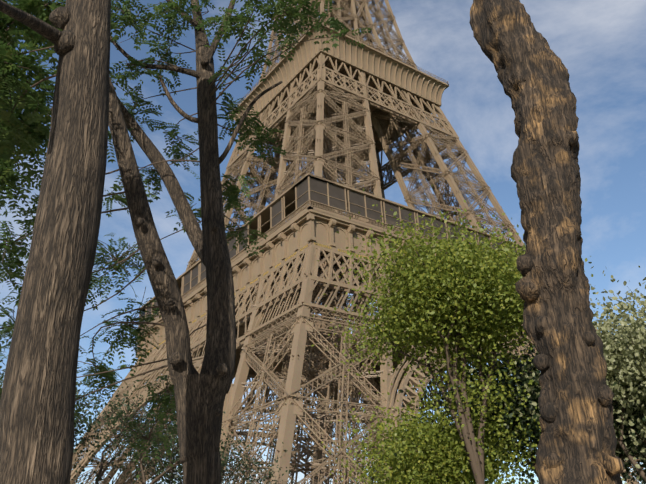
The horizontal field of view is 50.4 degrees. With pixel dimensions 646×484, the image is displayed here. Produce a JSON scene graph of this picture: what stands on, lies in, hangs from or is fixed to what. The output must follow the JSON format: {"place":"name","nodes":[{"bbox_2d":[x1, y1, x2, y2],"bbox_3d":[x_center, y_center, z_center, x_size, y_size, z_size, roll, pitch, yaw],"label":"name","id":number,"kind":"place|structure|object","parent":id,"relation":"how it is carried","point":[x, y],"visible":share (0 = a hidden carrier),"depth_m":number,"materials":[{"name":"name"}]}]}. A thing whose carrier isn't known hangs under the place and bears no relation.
{"place":"outdoors","nodes":[
{"label":"outdoors","id":0,"kind":"place"},
{"bbox_2d":[0,0,645,483],"label":"sky","id":1,"kind":"structure","parent":0,"point":[601,44],"materials":[{"name":"blue"}]},
{"bbox_2d":[311,184,618,483],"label":"yellow green tree","id":2,"kind":"object","parent":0,"point":[496,275],"depth_m":26.18,"materials":[{"name":"plant"}]},
{"bbox_2d":[394,294,645,483],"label":"tree","id":3,"kind":"object","parent":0,"point":[535,432],"depth_m":29.36,"materials":[{"name":"green plant"}]},
{"bbox_2d":[469,266,645,483],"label":"pale tree","id":4,"kind":"object","parent":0,"point":[626,334],"depth_m":26.26,"materials":[{"name":"green plant"}]},
{"label":"lawn","id":5,"kind":"structure","parent":0,"visible":0},
{"bbox_2d":[0,0,281,483],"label":"tree","id":6,"kind":"object","parent":5,"relation":"on","point":[37,408],"visible":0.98,"depth_m":5.08,"materials":[{"name":"brown plant"}]},
{"bbox_2d":[0,0,348,444],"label":"tree twigs","id":7,"kind":"object","parent":6,"relation":"attached to","point":[213,92],"visible":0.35,"depth_m":8.43,"materials":[{"name":"brown"}]},
{"bbox_2d":[0,0,370,479],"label":"sophora leaves","id":8,"kind":"object","parent":7,"relation":"on","point":[13,137],"visible":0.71,"depth_m":8.47,"materials":[{"name":"green plant"}]},
{"bbox_2d":[70,0,645,483],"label":"eiffel tower","id":9,"kind":"structure","parent":5,"relation":"on","point":[296,230],"depth_m":133.24,"materials":[{"name":"metal"}]},
{"bbox_2d":[140,242,377,356],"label":"frieze names","id":10,"kind":"object","parent":9,"relation":"attached to","point":[292,255],"visible":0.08,"depth_m":111.63,"materials":[{"name":"gold metal"}]},
{"bbox_2d":[191,54,432,372],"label":"tower decks","id":11,"kind":"object","parent":9,"relation":"attached to","point":[371,83],"visible":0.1,"depth_m":168.77,"materials":[{"name":"brown metal"}]},
{"bbox_2d":[204,217,437,333],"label":"first floor pavilions","id":12,"kind":"object","parent":11,"relation":"on","point":[317,323],"visible":0.02,"depth_m":137.96,"materials":[{"name":"paint"}]},
{"bbox_2d":[140,177,524,324],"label":"gallery","id":13,"kind":"object","parent":11,"relation":"on","point":[335,191],"visible":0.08,"depth_m":118.29,"materials":[{"name":"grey metal"}]},
{"bbox_2d":[405,441,469,483],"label":"tree","id":14,"kind":"object","parent":5,"relation":"on","point":[438,466],"visible":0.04,"depth_m":27.57,"materials":[{"name":"brown plant"}]},
{"bbox_2d":[321,367,540,483],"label":"tree","id":15,"kind":"object","parent":14,"relation":"attached to","point":[411,464],"visible":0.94,"depth_m":27.38,"materials":[{"name":"green plant"}]},
{"bbox_2d":[469,0,624,483],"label":"tree trunk","id":16,"kind":"object","parent":5,"relation":"on","point":[577,442],"visible":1,"depth_m":5.12,"materials":[{"name":"brown plant"}]},
{"label":"gravel esplanade","id":17,"kind":"object","parent":5,"relation":"on","visible":0},
{"bbox_2d":[0,365,101,448],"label":"tree","id":18,"kind":"object","parent":17,"relation":"on","point":[77,417],"visible":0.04,"depth_m":36.01,"materials":[{"name":"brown plant"}]},
{"bbox_2d":[0,341,142,483],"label":"tree","id":19,"kind":"object","parent":18,"relation":"on","point":[88,426],"visible":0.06,"depth_m":35.67,"materials":[{"name":"green plant"}]},
{"bbox_2d":[71,361,256,483],"bbox_3d":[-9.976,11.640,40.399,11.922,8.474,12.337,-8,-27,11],"label":"tree","id":20,"kind":"object","parent":17,"relation":"on","point":[149,443],"visible":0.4,"depth_m":40.45,"materials":[{"name":"green plant"}]},
{"bbox_2d":[126,421,297,483],"bbox_3d":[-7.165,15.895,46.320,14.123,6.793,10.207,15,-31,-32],"label":"tree","id":21,"kind":"object","parent":17,"relation":"on","point":[242,470],"visible":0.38,"depth_m":46.68,"materials":[{"name":"green plant"}]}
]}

